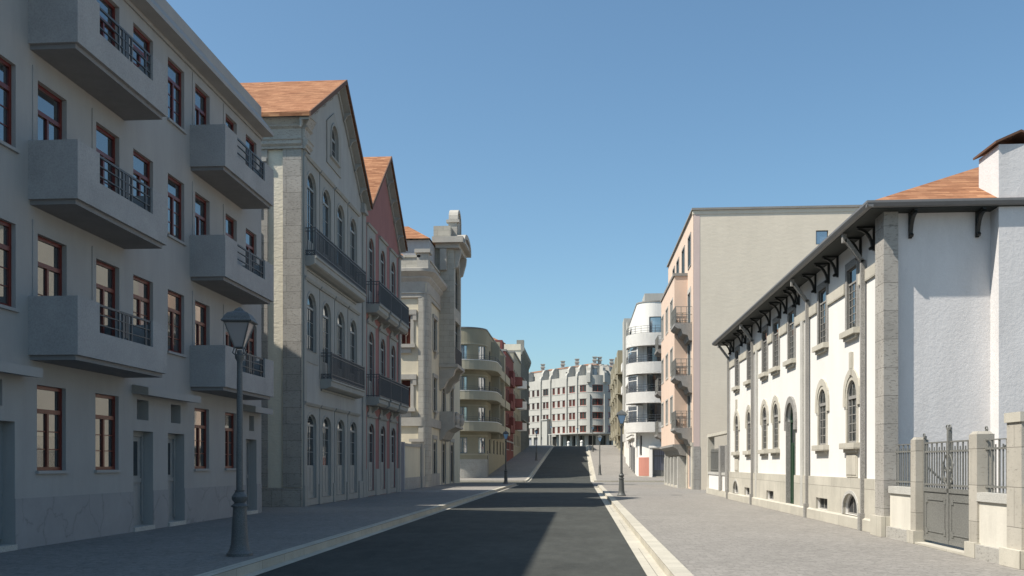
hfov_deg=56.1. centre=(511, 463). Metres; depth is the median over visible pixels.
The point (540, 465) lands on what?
gutter
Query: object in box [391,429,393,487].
door
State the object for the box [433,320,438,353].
window
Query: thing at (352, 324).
window
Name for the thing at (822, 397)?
window
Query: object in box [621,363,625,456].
terraced house
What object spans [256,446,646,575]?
road
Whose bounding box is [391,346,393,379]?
window
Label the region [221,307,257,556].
street lamp
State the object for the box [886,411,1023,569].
boundary wall
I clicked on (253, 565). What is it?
kerb
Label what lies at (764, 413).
window
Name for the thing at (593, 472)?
kerb
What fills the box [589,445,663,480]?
pavement
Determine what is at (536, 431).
street lamp
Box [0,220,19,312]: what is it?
window
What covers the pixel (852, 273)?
window
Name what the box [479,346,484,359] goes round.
window
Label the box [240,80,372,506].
gabled house
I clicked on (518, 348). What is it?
tall house
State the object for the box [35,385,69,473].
window
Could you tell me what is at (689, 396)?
door
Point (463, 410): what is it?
window
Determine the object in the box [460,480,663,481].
kerb
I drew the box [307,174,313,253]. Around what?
window
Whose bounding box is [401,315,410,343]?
window
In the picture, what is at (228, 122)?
window
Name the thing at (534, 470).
kerb
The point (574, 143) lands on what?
sky
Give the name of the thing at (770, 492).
basement window
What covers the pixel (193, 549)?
pavement
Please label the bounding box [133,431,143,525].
door
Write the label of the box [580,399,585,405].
window
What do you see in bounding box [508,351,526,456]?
terraced house
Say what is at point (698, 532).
pavement
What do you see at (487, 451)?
door
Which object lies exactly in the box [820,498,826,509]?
basement window
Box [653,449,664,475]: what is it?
door
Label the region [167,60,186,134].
window
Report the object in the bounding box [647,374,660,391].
window
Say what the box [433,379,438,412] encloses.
window
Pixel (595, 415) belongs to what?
window
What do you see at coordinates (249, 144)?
window
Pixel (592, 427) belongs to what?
street lamp
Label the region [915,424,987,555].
gate
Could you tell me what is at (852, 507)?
basement window
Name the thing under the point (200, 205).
window
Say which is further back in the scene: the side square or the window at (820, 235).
the side square
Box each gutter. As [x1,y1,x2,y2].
[243,485,517,575]
[527,446,553,481]
[586,446,593,481]
[594,487,665,575]
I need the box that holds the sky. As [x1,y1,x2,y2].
[166,0,1023,371]
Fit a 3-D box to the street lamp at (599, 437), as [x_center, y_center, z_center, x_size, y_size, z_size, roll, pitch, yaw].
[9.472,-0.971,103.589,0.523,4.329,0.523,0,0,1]
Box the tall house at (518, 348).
[494,338,530,451]
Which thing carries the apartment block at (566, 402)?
on the ground
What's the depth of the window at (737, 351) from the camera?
42.18 m
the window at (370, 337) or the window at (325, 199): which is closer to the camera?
the window at (325, 199)
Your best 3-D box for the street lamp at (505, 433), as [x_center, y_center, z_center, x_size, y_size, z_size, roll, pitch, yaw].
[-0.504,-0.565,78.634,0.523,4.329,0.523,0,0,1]
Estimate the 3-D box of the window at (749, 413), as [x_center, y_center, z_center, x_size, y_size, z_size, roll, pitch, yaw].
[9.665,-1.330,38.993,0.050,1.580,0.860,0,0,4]
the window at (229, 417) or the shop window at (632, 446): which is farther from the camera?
the shop window at (632, 446)
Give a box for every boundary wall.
[706,430,726,497]
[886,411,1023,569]
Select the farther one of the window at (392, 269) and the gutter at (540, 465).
the gutter at (540, 465)
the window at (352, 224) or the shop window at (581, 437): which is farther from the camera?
the shop window at (581, 437)
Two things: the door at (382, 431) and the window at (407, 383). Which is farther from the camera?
the window at (407, 383)
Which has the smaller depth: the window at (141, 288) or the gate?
the gate
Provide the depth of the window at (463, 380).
99.71 m
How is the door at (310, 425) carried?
in the gabled house at (313, 327)
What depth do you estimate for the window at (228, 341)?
28.95 m
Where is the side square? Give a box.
[592,482,663,486]
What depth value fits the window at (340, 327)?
42.05 m
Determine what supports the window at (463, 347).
in the apartment block at (484, 383)
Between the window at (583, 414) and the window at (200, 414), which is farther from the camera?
the window at (583, 414)
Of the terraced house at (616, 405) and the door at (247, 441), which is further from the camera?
the terraced house at (616, 405)
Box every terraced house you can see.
[495,340,514,460]
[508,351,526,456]
[610,349,623,454]
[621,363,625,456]
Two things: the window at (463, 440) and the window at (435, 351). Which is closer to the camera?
the window at (435, 351)
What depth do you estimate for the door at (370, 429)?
48.17 m
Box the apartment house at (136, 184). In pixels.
[0,0,273,552]
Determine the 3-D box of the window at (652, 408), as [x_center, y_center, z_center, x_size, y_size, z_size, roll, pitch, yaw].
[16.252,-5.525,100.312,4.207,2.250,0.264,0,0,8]
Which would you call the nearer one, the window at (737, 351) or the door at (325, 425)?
the door at (325, 425)
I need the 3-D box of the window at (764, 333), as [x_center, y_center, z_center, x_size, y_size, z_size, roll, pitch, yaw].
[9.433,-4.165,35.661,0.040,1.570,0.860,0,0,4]
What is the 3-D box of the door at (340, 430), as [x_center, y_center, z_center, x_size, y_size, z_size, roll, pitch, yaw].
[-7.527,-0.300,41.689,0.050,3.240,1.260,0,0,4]
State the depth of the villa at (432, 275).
71.23 m
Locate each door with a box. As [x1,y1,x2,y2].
[0,421,1,538]
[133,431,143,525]
[168,434,175,520]
[246,440,248,509]
[307,415,313,497]
[323,418,328,495]
[338,421,342,493]
[351,423,354,492]
[369,425,372,490]
[381,427,383,488]
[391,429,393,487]
[434,442,434,472]
[443,444,443,482]
[451,445,452,481]
[487,451,488,474]
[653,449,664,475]
[689,396,689,426]
[790,408,794,503]
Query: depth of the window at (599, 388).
214.67 m
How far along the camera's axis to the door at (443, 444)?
75.93 m
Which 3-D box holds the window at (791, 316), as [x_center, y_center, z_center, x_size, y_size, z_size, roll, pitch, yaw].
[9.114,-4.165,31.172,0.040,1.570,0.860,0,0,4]
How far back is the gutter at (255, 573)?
20.77 m
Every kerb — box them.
[195,483,515,575]
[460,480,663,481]
[524,445,553,481]
[587,445,596,481]
[598,485,693,575]
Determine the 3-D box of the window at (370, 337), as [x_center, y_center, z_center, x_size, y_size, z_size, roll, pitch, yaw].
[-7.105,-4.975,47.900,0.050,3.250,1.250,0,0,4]
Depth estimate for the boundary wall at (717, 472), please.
49.26 m
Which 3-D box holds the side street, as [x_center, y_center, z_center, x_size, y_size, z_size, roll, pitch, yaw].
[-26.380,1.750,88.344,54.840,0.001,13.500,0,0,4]
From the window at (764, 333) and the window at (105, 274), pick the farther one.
the window at (764, 333)
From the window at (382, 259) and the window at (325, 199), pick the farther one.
the window at (382, 259)
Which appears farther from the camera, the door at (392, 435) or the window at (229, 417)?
the door at (392, 435)
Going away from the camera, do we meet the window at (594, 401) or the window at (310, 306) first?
the window at (310, 306)
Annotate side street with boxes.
[460,482,525,484]
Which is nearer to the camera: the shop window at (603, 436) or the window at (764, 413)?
the window at (764, 413)
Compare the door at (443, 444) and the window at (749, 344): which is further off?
the door at (443, 444)
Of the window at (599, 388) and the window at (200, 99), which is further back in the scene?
the window at (599, 388)
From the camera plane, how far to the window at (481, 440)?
100.76 m
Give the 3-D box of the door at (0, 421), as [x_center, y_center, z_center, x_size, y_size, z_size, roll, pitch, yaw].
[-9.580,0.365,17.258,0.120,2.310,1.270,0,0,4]
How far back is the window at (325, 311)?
39.58 m
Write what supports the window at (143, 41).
in the apartment house at (136, 184)
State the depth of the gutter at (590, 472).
121.20 m
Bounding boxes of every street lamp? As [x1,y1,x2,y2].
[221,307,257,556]
[503,431,508,483]
[535,429,537,459]
[591,426,593,451]
[597,435,601,474]
[616,410,626,495]
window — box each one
[0,58,19,153]
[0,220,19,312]
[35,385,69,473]
[38,84,61,139]
[38,236,61,295]
[94,394,121,472]
[96,0,114,46]
[96,125,114,191]
[96,260,114,336]
[133,26,149,66]
[133,151,149,195]
[133,276,149,324]
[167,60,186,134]
[167,175,186,245]
[167,291,186,357]
[194,408,211,470]
[195,87,205,124]
[195,194,205,234]
[195,302,205,344]
[225,413,235,469]
[226,117,233,131]
[226,216,233,239]
[226,329,233,347]
[246,137,253,152]
[246,230,253,253]
[246,330,253,354]
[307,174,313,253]
[307,294,313,351]
[323,191,328,257]
[323,304,328,378]
[332,130,334,157]
[338,206,342,270]
[338,313,342,376]
[351,221,354,279]
[351,321,354,362]
[369,240,372,303]
[369,332,372,396]
[381,253,383,284]
[381,341,383,375]
[391,263,393,293]
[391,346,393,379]
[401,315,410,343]
[401,380,410,407]
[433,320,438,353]
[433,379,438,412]
[460,376,466,388]
[460,407,466,419]
[460,437,466,452]
[461,345,466,358]
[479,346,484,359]
[479,377,484,390]
[479,407,484,420]
[479,438,484,452]
[570,386,574,392]
[580,385,585,391]
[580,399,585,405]
[580,412,585,418]
[580,426,585,431]
[580,436,584,445]
[589,435,595,444]
[592,368,596,374]
[592,385,602,391]
[592,399,602,404]
[592,412,602,418]
[593,426,602,431]
[600,435,604,444]
[629,444,630,467]
[632,446,633,470]
[647,346,660,361]
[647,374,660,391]
[647,403,660,420]
[650,317,660,331]
[736,351,737,385]
[736,417,737,451]
[748,342,750,378]
[748,413,749,450]
[763,330,766,371]
[763,408,765,449]
[769,491,772,499]
[774,322,777,365]
[774,405,777,448]
[789,311,793,358]
[816,230,827,243]
[820,288,825,342]
[820,390,825,444]
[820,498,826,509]
[848,266,855,328]
[848,380,855,442]
[848,495,856,514]
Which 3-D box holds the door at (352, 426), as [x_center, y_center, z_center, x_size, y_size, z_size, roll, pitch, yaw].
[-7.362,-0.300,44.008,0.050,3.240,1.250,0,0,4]
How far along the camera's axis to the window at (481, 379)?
100.69 m
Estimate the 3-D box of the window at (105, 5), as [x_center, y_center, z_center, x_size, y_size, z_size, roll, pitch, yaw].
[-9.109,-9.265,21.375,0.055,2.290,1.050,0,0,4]
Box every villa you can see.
[401,210,470,486]
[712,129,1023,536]
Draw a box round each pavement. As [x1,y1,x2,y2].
[0,483,512,575]
[460,445,551,479]
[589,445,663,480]
[602,485,1023,575]
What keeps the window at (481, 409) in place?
in the apartment block at (484, 383)
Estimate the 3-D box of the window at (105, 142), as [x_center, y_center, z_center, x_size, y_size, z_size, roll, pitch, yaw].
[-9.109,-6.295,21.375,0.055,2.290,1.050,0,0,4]
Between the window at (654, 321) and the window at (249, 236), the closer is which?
the window at (249, 236)
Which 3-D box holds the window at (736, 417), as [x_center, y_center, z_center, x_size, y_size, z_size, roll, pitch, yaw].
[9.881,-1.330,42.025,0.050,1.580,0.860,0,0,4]
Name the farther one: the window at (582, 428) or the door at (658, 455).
the window at (582, 428)
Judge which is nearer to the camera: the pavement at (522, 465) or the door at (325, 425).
the door at (325, 425)
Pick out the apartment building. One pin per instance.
(728, 267)
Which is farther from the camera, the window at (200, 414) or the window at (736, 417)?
the window at (736, 417)
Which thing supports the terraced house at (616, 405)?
on the ground
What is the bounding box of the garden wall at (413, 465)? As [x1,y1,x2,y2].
[401,439,425,489]
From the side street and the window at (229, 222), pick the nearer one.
the window at (229, 222)
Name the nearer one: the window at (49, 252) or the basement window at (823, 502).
the window at (49, 252)
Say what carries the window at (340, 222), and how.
in the gabled house at (313, 327)
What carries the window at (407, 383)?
in the villa at (432, 275)
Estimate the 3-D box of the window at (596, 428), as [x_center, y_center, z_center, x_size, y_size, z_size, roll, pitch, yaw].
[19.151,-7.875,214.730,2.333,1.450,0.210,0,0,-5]
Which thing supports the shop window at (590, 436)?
in the apartment block at (566, 402)
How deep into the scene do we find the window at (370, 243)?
48.17 m
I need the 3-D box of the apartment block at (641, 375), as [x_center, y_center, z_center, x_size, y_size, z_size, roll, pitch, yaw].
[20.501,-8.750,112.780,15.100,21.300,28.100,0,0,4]
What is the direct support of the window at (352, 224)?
in the gabled house at (313, 327)
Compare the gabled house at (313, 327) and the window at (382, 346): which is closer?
the gabled house at (313, 327)
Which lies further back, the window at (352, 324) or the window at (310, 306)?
the window at (352, 324)
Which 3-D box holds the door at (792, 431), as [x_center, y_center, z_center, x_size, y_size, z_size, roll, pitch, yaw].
[9.180,-0.325,31.177,0.050,3.350,1.200,0,0,4]
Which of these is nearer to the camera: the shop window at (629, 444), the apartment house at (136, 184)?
the apartment house at (136, 184)
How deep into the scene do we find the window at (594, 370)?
216.67 m
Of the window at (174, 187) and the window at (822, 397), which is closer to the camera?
the window at (174, 187)
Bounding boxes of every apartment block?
[460,327,509,477]
[529,356,613,445]
[623,293,664,476]
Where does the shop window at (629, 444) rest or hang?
in the apartment block at (641, 375)
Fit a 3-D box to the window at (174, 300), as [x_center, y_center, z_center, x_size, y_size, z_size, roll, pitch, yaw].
[-8.783,-3.650,25.016,0.190,1.640,1.120,0,0,4]
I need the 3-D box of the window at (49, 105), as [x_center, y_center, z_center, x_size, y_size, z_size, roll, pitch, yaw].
[-9.269,-6.295,19.131,0.055,2.290,1.050,0,0,4]
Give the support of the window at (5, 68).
in the apartment house at (136, 184)
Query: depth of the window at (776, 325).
33.73 m
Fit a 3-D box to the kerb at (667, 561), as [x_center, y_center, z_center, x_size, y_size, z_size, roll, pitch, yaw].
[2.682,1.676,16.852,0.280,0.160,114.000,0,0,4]
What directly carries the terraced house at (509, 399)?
on the ground
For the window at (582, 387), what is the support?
in the apartment block at (566, 402)
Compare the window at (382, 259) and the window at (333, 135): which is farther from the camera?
the window at (382, 259)
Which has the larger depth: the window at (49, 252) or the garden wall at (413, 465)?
the garden wall at (413, 465)
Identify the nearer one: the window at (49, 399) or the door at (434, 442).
the window at (49, 399)
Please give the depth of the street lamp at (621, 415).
48.25 m
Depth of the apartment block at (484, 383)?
100.21 m
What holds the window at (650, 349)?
in the apartment block at (641, 375)
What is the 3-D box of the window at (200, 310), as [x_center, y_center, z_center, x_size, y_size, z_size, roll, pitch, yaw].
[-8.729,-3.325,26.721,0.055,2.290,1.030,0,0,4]
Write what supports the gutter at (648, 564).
on the ground
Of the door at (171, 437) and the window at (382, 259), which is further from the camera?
the window at (382, 259)
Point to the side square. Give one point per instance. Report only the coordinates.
(595, 484)
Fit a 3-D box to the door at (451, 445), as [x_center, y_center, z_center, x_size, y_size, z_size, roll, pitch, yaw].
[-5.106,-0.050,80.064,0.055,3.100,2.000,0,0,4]
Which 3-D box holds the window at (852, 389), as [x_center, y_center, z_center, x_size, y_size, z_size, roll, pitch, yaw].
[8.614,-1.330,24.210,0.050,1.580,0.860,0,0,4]
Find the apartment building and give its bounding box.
[655,205,860,489]
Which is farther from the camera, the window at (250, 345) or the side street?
the side street
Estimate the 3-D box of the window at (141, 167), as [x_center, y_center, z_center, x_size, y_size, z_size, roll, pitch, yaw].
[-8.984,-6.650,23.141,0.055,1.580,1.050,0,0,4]
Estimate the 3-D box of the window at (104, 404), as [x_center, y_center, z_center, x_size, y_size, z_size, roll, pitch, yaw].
[-9.042,-0.675,21.370,0.190,1.730,1.150,0,0,4]
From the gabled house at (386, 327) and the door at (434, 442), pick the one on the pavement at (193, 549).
the gabled house at (386, 327)
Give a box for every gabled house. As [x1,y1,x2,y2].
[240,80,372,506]
[363,156,408,496]
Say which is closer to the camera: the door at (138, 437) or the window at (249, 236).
the door at (138, 437)

